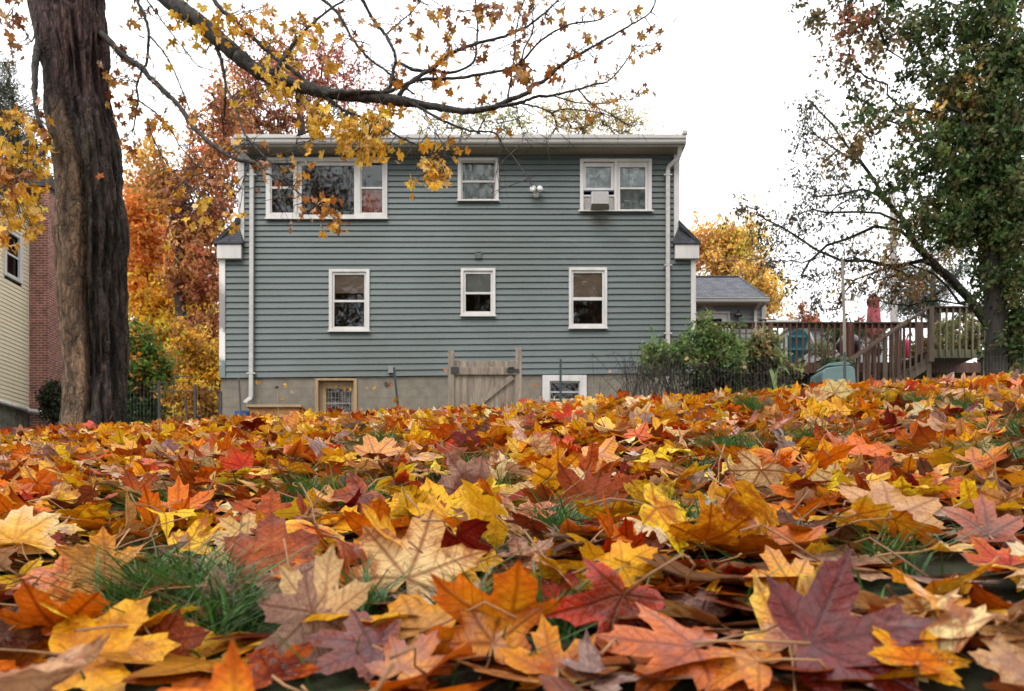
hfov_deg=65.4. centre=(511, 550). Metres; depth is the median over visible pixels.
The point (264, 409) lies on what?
planter
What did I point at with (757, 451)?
maple leaf
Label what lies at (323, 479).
maple leaf
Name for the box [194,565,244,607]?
maple leaf
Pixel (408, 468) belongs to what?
maple leaf
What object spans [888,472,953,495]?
maple leaf
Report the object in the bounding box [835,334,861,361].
kettle grill
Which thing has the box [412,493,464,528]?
maple leaf
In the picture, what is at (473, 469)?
maple leaf
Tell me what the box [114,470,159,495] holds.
maple leaf
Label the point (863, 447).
maple leaf
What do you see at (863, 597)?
maple leaf
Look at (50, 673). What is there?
maple leaf
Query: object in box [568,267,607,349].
window
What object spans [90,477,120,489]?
maple leaf
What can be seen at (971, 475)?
maple leaf
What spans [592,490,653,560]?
maple leaf
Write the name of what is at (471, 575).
maple leaf
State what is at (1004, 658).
maple leaf
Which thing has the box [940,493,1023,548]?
maple leaf
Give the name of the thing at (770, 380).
dead plant
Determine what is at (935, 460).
maple leaf
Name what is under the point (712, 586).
maple leaf
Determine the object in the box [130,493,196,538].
maple leaf
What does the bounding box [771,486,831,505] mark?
maple leaf
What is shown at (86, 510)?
maple leaf
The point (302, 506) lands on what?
maple leaf
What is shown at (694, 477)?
maple leaf
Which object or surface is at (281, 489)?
maple leaf
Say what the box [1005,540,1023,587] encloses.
maple leaf
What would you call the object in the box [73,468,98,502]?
maple leaf
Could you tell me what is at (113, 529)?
maple leaf
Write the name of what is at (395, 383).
wire fence
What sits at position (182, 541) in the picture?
maple leaf
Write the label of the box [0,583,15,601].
maple leaf
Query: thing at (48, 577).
maple leaf
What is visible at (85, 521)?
maple leaf
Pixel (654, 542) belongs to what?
maple leaf
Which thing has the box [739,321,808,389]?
garden plant
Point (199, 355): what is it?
golden tree
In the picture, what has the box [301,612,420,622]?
maple leaf
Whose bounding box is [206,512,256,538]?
maple leaf
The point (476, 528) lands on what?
maple leaf
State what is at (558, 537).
maple leaf
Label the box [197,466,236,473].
maple leaf
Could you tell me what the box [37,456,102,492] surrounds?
maple leaf
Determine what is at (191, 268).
oak tree
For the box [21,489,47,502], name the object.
maple leaf
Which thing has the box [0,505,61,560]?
maple leaf
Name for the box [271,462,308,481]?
maple leaf
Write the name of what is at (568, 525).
maple leaf
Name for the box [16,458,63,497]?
maple leaf
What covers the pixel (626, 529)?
maple leaf
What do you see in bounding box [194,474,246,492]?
maple leaf
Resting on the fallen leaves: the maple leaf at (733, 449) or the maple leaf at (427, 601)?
the maple leaf at (733, 449)
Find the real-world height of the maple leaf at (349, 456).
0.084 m
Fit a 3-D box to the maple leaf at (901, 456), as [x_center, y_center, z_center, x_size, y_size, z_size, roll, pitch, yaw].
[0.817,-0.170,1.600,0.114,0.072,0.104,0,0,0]
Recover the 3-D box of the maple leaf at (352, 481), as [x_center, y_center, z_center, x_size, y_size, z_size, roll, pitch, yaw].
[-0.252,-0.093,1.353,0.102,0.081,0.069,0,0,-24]
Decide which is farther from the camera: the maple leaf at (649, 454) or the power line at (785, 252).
the power line at (785, 252)
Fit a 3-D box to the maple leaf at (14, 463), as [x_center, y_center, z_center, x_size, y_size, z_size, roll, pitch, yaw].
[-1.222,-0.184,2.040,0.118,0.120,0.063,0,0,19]
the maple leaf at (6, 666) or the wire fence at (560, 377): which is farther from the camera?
the wire fence at (560, 377)
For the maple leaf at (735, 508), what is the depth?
0.99 m
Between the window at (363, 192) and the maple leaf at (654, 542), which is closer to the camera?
the maple leaf at (654, 542)
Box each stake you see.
[173,384,174,418]
[184,396,187,419]
[841,258,846,380]
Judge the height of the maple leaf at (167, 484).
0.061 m
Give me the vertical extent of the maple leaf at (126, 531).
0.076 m
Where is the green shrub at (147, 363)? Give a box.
[127,316,187,423]
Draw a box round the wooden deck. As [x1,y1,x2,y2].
[693,306,1023,395]
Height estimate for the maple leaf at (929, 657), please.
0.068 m
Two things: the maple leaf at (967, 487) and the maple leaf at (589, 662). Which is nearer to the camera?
the maple leaf at (589, 662)
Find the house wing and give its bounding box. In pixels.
[696,276,769,360]
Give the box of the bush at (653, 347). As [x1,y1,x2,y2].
[633,325,696,389]
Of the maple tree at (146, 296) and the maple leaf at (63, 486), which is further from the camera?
the maple tree at (146, 296)
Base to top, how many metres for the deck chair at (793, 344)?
1.003 m
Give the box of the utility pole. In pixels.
[882,184,903,328]
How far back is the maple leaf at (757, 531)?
0.95 m
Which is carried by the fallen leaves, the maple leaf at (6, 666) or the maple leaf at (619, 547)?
the maple leaf at (6, 666)
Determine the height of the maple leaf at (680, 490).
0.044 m
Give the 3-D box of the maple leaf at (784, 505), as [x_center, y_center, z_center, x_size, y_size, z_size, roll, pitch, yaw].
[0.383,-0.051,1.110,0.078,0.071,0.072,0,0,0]
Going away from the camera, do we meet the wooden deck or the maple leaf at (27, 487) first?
the maple leaf at (27, 487)
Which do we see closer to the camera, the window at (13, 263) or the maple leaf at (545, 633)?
the maple leaf at (545, 633)
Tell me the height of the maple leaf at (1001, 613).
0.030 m
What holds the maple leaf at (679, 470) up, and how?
on the fallen leaves
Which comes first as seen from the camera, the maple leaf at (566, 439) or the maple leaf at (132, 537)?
the maple leaf at (132, 537)
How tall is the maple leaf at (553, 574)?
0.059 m
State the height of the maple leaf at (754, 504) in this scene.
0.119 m
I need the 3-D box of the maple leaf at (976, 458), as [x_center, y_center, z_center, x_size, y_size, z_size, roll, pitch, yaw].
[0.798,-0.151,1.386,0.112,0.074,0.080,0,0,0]
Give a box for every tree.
[0,0,692,425]
[121,64,256,362]
[122,162,218,371]
[152,313,220,421]
[204,2,399,202]
[392,86,555,133]
[521,73,668,133]
[688,194,801,333]
[717,89,985,339]
[780,298,823,321]
[788,0,1023,375]
[872,243,977,343]
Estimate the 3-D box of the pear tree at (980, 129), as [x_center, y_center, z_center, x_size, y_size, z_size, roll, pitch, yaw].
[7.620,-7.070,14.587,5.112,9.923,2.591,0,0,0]
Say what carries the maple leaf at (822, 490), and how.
on the fallen leaves
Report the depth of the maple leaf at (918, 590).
0.61 m
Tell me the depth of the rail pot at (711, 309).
18.53 m
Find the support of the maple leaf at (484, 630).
on the fallen leaves
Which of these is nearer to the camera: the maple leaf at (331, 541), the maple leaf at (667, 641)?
the maple leaf at (667, 641)
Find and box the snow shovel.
[235,377,249,416]
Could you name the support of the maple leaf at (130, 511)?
on the ground at (972, 675)
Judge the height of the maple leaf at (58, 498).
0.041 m
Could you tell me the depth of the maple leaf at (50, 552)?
1.15 m
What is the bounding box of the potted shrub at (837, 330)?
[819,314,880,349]
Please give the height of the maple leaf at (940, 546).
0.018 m
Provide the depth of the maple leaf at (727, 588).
0.81 m
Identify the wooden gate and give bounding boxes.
[448,348,521,408]
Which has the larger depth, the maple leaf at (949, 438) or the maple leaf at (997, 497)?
the maple leaf at (949, 438)
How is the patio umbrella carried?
on the wooden deck
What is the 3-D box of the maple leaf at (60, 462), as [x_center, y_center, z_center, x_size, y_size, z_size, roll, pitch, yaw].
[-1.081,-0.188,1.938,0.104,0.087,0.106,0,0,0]
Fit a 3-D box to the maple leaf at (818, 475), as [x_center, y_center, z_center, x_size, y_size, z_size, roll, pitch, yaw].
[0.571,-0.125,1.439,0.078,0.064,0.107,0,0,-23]
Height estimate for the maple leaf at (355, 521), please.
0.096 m
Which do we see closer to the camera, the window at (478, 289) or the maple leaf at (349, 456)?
the maple leaf at (349, 456)
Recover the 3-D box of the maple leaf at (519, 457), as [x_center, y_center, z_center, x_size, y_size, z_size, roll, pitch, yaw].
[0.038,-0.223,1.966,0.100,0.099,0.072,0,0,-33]
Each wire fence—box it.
[248,367,443,415]
[522,352,1023,401]
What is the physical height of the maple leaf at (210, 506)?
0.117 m
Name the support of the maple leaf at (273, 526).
on the fallen leaves
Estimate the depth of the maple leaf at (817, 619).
0.58 m
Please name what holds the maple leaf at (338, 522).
on the fallen leaves
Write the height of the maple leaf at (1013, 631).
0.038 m
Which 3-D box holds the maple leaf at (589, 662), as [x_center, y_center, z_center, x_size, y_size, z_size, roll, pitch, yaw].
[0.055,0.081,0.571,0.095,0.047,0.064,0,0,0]
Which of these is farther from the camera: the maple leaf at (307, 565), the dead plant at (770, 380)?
the dead plant at (770, 380)
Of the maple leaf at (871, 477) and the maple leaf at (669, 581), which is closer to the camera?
the maple leaf at (669, 581)
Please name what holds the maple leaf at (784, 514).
on the maple leaf at (785, 531)
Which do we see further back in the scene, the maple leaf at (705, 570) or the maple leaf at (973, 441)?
the maple leaf at (973, 441)
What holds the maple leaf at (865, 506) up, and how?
on the fallen leaves
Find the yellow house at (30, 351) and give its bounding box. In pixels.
[0,165,61,428]
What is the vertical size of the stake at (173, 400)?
0.990 m
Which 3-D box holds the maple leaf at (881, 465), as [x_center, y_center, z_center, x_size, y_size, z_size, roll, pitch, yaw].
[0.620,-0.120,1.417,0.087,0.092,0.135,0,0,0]
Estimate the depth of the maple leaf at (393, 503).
1.36 m
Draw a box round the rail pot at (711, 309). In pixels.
[697,305,713,320]
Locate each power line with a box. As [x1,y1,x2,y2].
[699,245,878,259]
[701,247,884,263]
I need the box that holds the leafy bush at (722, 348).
[674,308,759,394]
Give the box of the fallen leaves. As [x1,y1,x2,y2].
[0,369,1023,690]
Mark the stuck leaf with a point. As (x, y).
(99, 175)
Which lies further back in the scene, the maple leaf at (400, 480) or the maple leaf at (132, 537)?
the maple leaf at (400, 480)
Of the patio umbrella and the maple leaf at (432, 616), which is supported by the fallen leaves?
the maple leaf at (432, 616)
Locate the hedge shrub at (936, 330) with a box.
[888,305,983,361]
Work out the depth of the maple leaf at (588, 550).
0.88 m
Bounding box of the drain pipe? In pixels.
[0,399,40,413]
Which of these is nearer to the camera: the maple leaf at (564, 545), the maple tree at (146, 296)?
the maple leaf at (564, 545)
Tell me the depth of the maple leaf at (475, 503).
1.05 m
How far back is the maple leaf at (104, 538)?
0.97 m
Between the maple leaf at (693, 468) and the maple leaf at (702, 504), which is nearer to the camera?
the maple leaf at (702, 504)
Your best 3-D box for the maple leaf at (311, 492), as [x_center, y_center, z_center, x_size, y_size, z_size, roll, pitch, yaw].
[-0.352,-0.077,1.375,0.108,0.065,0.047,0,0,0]
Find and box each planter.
[246,403,306,416]
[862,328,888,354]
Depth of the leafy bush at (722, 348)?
13.12 m
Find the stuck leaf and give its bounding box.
[95,173,104,179]
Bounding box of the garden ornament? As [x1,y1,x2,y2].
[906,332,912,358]
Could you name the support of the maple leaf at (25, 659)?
on the fallen leaves
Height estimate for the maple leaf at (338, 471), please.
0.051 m
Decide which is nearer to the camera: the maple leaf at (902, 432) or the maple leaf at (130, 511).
the maple leaf at (130, 511)
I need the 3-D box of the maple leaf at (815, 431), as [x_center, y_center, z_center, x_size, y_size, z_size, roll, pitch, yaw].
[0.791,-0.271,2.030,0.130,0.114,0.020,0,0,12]
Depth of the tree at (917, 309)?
33.74 m
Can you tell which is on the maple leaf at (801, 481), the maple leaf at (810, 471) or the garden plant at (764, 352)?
the maple leaf at (810, 471)
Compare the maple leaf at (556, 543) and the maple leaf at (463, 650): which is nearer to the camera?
the maple leaf at (463, 650)
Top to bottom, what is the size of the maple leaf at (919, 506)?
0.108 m
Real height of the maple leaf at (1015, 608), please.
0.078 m
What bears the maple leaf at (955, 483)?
on the fallen leaves
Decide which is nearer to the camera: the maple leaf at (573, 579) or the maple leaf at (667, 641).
the maple leaf at (667, 641)
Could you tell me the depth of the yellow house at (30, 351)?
22.98 m
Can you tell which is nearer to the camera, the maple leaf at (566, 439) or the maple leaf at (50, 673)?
the maple leaf at (50, 673)
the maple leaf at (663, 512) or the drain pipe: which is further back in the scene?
the drain pipe
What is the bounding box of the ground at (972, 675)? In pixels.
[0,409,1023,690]
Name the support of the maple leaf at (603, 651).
on the fallen leaves
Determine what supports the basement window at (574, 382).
in the clapboard house at (420, 286)
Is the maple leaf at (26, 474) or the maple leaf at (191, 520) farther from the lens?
the maple leaf at (26, 474)
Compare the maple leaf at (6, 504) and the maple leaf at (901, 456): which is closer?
the maple leaf at (6, 504)
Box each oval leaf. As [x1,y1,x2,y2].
[184,622,223,652]
[443,517,462,527]
[551,533,585,549]
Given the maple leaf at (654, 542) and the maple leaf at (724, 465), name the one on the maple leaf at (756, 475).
the maple leaf at (724, 465)
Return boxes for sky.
[0,0,1023,361]
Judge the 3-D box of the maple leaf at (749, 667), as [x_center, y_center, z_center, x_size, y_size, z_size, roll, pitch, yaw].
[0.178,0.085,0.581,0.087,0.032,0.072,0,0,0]
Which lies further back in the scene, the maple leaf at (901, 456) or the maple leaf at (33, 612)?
the maple leaf at (901, 456)
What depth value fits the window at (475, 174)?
18.04 m
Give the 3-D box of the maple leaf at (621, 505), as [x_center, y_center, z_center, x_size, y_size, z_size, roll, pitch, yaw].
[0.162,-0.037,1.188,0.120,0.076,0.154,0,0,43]
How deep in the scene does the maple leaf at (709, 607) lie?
0.72 m
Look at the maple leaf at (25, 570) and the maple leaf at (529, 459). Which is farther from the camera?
the maple leaf at (529, 459)
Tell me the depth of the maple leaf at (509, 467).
1.70 m
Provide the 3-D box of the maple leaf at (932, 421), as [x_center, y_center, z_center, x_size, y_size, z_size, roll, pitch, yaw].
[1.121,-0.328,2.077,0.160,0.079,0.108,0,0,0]
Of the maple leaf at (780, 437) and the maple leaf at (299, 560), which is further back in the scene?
the maple leaf at (780, 437)
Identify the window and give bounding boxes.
[3,231,22,286]
[264,157,387,218]
[307,376,366,412]
[325,269,369,331]
[457,157,499,200]
[460,268,495,316]
[542,375,586,402]
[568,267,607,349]
[578,159,653,211]
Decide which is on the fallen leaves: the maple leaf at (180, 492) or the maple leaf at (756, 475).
the maple leaf at (180, 492)
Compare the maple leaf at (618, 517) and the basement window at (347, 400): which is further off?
the basement window at (347, 400)
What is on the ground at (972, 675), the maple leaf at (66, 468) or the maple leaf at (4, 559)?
the maple leaf at (66, 468)
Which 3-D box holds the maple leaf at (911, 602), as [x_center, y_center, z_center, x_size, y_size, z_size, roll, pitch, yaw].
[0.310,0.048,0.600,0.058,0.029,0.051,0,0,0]
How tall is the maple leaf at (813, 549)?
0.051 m
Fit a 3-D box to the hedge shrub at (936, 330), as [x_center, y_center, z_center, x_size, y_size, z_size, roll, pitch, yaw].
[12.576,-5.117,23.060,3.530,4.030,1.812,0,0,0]
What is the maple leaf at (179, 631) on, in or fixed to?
on the fallen leaves
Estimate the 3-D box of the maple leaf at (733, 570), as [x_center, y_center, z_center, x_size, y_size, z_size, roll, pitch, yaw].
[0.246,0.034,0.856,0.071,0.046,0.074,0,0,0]
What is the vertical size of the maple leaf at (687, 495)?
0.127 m
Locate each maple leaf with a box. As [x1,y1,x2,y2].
[0,437,27,480]
[0,477,18,504]
[0,493,58,518]
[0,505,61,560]
[0,542,65,563]
[0,545,21,570]
[0,556,70,603]
[0,565,103,606]
[0,571,50,649]
[0,579,110,655]
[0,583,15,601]
[0,596,181,690]
[0,633,111,690]
[0,640,56,668]
[0,660,20,672]
[1,482,35,494]
[3,560,24,574]
[8,484,54,512]
[9,454,33,472]
[9,456,74,479]
[10,554,82,589]
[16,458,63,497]
[18,456,73,480]
[18,532,71,556]
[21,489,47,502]
[28,498,115,521]
[35,481,101,508]
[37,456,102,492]
[41,493,64,509]
[47,516,159,556]
[48,453,87,475]
[48,516,84,556]
[54,526,146,587]
[55,502,114,535]
[57,523,107,530]
[59,514,113,536]
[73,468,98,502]
[74,605,201,635]
[87,516,125,535]
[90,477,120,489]
[103,577,207,612]
[106,484,190,528]
[112,488,147,536]
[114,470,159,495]
[115,516,188,550]
[115,528,154,568]
[120,486,166,496]
[126,531,160,544]
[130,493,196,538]
[131,458,152,475]
[133,608,210,671]
[138,474,215,512]
[138,498,189,542]
[138,534,189,566]
[139,513,222,554]
[149,438,179,456]
[149,480,174,500]
[158,638,395,690]
[162,503,212,532]
[166,453,222,498]
[172,553,208,570]
[188,471,218,513]
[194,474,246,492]
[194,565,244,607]
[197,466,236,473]
[199,482,224,498]
[203,509,252,570]
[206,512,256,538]
[207,642,322,690]
[215,445,261,478]
[215,485,270,502]
[216,466,255,483]
[218,487,291,534]
[223,512,318,579]
[228,469,280,486]
[246,482,296,500]
[254,538,314,607]
[255,568,344,673]
[264,475,316,490]
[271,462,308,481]
[272,559,389,601]
[274,485,326,519]
[276,544,374,630]
[277,486,332,510]
[286,483,344,555]
[292,491,310,522]
[301,490,328,521]
[301,515,366,570]
[301,608,400,682]
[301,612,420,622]
[305,525,353,565]
[311,505,359,532]
[313,447,357,470]
[313,484,372,511]
[318,474,341,485]
[318,487,361,510]
[327,472,368,487]
[328,466,358,478]
[332,473,387,513]
[342,509,486,595]
[343,497,410,538]
[344,458,384,473]
[353,433,401,459]
[360,502,422,553]
[362,630,462,690]
[364,639,477,690]
[372,594,516,655]
[374,451,416,492]
[378,461,396,476]
[379,485,417,494]
[385,469,421,497]
[385,489,423,511]
[392,486,433,518]
[393,582,479,605]
[403,452,439,477]
[405,452,445,464]
[405,494,503,586]
[406,477,497,516]
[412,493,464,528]
[415,560,564,655]
[420,459,449,476]
[421,518,499,566]
[433,440,482,467]
[435,440,484,456]
[438,449,529,498]
[448,604,541,678]
[459,479,531,551]
[473,476,517,509]
[478,474,500,495]
[483,449,511,479]
[490,458,507,482]
[493,462,532,478]
[495,536,553,572]
[497,466,573,505]
[497,613,596,688]
[498,498,532,545]
[502,555,599,593]
[504,499,557,527]
[504,503,551,540]
[505,435,530,457]
[509,440,549,470]
[516,433,554,454]
[518,441,550,465]
[520,471,585,510]
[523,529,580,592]
[529,517,600,540]
[531,448,566,489]
[535,445,579,477]
[536,522,607,552]
[536,569,591,602]
[543,534,599,559]
[544,553,690,655]
[550,434,582,450]
[551,403,583,421]
[551,522,622,553]
[556,462,642,513]
[556,628,658,690]
[561,539,630,576]
[570,514,641,532]
[574,499,639,517]
[577,440,613,474]
[581,435,620,469]
[581,524,659,549]
[584,481,688,558]
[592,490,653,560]
[592,538,664,586]
[593,602,777,690]
[600,638,636,668]
[602,516,655,560]
[622,517,670,547]
[623,479,674,510]
[624,459,650,474]
[634,443,672,462]
[643,537,668,549]
[643,559,730,592]
[649,456,686,476]
[655,430,688,457]
[658,547,700,558]
[659,461,711,488]
[663,501,748,558]
[663,590,737,637]
[671,478,707,500]
[674,553,741,570]
[675,585,746,592]
[681,444,724,505]
[682,494,717,507]
[684,460,716,481]
[692,548,936,690]
[696,568,743,584]
[697,489,734,516]
[704,454,741,478]
[705,574,722,592]
[705,642,827,690]
[709,467,740,481]
[712,441,779,536]
[713,444,741,460]
[719,561,756,575]
[722,493,781,544]
[724,450,792,496]
[736,526,778,543]
[738,563,821,690]
[740,524,894,580]
[743,432,801,466]
[744,544,813,590]
[759,477,834,497]
[762,441,791,468]
[766,489,813,521]
[768,475,836,505]
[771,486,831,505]
[771,525,854,558]
[773,427,795,453]
[776,506,833,527]
[779,439,857,472]
[780,456,822,498]
[788,492,841,520]
[795,436,828,449]
[796,423,837,450]
[796,454,855,485]
[799,531,834,561]
[801,438,847,464]
[802,587,997,682]
[806,462,866,483]
[814,513,892,545]
[815,470,842,514]
[815,482,870,506]
[821,395,852,416]
[824,471,839,489]
[826,429,847,446]
[832,432,893,457]
[832,495,894,535]
[835,480,948,535]
[843,452,890,477]
[843,500,951,555]
[848,472,892,488]
[849,469,870,490]
[853,590,903,611]
[854,537,1000,592]
[856,427,887,438]
[861,456,893,479]
[867,602,973,661]
[867,625,971,688]
[877,540,974,556]
[881,565,1021,622]
[883,594,949,616]
[884,556,1001,599]
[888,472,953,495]
[891,451,918,468]
[893,475,934,496]
[894,419,917,446]
[900,425,956,452]
[902,444,973,466]
[902,454,936,472]
[904,458,978,497]
[910,414,971,431]
[910,472,970,505]
[914,463,951,483]
[927,404,946,422]
[934,432,960,449]
[935,418,964,437]
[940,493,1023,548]
[943,581,1023,624]
[949,469,981,480]
[951,441,1010,479]
[951,476,1001,511]
[952,435,983,459]
[957,489,1023,510]
[960,424,978,442]
[960,535,1023,576]
[964,430,994,452]
[968,630,1023,685]
[969,470,1023,489]
[971,447,1023,527]
[972,563,1023,591]
[976,612,1023,645]
[980,409,999,439]
[984,444,1023,474]
[986,609,1023,624]
[988,448,1021,475]
[1003,468,1023,487]
[1003,600,1023,625]
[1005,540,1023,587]
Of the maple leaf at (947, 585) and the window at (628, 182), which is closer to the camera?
the maple leaf at (947, 585)
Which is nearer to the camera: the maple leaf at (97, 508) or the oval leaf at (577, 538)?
the oval leaf at (577, 538)
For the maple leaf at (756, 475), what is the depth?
1.50 m
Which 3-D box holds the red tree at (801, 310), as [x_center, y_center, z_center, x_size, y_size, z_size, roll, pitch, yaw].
[14.663,-8.154,39.962,2.478,9.002,1.346,0,0,-15]
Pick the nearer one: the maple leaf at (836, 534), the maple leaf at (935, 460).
the maple leaf at (836, 534)
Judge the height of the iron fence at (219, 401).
1.724 m
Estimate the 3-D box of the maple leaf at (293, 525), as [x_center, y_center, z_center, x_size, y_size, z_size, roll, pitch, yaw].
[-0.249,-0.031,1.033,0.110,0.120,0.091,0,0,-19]
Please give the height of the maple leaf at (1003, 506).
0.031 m
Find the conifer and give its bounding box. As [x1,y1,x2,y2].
[0,48,53,181]
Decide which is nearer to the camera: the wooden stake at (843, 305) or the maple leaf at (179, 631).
the maple leaf at (179, 631)
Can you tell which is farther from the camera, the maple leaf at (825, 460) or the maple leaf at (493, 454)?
the maple leaf at (493, 454)
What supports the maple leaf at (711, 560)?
on the ground at (972, 675)
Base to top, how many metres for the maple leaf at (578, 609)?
0.102 m
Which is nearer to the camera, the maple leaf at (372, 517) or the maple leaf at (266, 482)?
the maple leaf at (372, 517)
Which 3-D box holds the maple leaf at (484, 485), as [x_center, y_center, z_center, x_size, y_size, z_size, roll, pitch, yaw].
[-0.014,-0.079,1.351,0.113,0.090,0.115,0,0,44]
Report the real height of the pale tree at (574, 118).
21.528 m
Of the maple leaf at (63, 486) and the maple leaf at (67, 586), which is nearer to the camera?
the maple leaf at (67, 586)
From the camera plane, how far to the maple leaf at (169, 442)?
2.82 m
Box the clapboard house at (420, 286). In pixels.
[214,130,700,418]
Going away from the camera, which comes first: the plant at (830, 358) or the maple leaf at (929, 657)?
the maple leaf at (929, 657)
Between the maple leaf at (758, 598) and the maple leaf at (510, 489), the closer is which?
the maple leaf at (758, 598)
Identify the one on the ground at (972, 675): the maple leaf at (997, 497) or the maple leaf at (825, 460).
the maple leaf at (997, 497)
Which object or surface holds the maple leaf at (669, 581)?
on the fallen leaves
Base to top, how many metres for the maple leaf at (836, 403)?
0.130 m
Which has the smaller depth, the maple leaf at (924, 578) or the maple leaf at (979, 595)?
the maple leaf at (979, 595)
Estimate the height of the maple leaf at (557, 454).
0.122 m
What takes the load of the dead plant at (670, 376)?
on the ground at (972, 675)
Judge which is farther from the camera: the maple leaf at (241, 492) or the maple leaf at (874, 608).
the maple leaf at (241, 492)
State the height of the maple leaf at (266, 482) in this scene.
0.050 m
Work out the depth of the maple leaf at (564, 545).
1.00 m
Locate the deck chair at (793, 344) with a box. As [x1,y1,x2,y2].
[781,329,812,361]
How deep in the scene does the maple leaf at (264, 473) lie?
1.80 m
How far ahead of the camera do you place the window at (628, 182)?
17.98 m
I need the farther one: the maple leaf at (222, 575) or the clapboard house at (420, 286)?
the clapboard house at (420, 286)
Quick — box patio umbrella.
[866,292,880,337]
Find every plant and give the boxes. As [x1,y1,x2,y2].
[591,346,698,398]
[684,362,797,394]
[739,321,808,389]
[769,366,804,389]
[806,331,837,361]
[815,354,854,368]
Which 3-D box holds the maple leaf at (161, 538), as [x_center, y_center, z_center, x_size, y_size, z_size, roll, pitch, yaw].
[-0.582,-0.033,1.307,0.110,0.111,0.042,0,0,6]
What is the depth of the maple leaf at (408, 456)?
1.99 m
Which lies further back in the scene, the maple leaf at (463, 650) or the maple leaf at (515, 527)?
the maple leaf at (515, 527)
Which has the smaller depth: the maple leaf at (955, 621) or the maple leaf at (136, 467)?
the maple leaf at (955, 621)
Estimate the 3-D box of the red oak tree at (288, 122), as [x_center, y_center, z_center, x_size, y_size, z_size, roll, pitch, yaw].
[-9.665,-13.889,35.952,9.621,21.660,5.055,0,0,0]
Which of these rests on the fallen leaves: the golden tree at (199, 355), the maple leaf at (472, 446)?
the maple leaf at (472, 446)
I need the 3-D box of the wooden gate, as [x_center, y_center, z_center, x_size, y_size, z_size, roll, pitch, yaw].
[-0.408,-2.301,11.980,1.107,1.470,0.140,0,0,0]
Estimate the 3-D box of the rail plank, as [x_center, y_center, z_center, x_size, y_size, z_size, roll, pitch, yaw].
[6.294,-5.338,18.580,0.750,0.049,0.100,0,0,0]
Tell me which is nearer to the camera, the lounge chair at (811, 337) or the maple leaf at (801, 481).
the maple leaf at (801, 481)
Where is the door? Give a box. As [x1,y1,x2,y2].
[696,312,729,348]
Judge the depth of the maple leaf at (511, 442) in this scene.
2.20 m
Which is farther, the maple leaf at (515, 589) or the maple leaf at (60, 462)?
the maple leaf at (60, 462)
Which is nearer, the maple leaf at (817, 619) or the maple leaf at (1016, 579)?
the maple leaf at (817, 619)
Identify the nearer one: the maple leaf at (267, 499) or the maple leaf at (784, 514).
the maple leaf at (784, 514)
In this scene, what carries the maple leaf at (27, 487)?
on the fallen leaves
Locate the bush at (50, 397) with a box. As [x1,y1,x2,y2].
[32,378,61,425]
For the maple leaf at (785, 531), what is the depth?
1.00 m
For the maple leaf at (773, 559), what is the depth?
0.78 m
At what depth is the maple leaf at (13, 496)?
1.35 m
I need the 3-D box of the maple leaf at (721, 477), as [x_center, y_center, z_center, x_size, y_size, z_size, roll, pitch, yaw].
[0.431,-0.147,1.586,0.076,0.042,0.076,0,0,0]
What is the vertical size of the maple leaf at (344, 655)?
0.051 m
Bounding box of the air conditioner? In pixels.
[590,192,608,209]
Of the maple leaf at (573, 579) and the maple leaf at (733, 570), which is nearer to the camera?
the maple leaf at (573, 579)
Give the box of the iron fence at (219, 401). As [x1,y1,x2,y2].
[140,376,221,423]
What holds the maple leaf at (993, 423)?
on the fallen leaves
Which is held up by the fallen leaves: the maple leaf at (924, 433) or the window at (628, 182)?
the maple leaf at (924, 433)
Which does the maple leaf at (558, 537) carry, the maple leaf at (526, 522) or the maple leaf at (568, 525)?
the maple leaf at (526, 522)
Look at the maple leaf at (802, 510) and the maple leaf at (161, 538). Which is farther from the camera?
the maple leaf at (161, 538)
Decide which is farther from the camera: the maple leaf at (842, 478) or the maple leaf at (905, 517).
the maple leaf at (842, 478)
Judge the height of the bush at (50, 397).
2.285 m
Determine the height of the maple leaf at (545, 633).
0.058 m
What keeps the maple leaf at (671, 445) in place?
on the fallen leaves
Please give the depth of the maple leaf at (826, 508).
1.24 m
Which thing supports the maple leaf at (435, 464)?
on the fallen leaves
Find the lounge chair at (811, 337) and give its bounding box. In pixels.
[800,328,838,361]
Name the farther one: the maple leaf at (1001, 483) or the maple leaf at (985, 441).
the maple leaf at (985, 441)
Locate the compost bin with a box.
[809,362,855,383]
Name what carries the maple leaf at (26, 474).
on the fallen leaves
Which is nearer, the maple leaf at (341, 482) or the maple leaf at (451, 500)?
the maple leaf at (451, 500)
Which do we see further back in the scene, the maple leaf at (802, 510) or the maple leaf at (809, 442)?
the maple leaf at (809, 442)
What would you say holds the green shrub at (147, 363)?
on the ground at (972, 675)
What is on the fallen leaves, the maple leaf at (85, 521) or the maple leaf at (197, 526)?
the maple leaf at (197, 526)
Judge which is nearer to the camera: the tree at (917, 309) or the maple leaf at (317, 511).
the maple leaf at (317, 511)
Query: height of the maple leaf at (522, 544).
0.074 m
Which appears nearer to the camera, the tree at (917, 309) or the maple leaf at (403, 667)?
the maple leaf at (403, 667)
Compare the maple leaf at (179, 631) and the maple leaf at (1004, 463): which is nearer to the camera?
the maple leaf at (179, 631)
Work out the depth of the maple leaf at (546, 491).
1.36 m

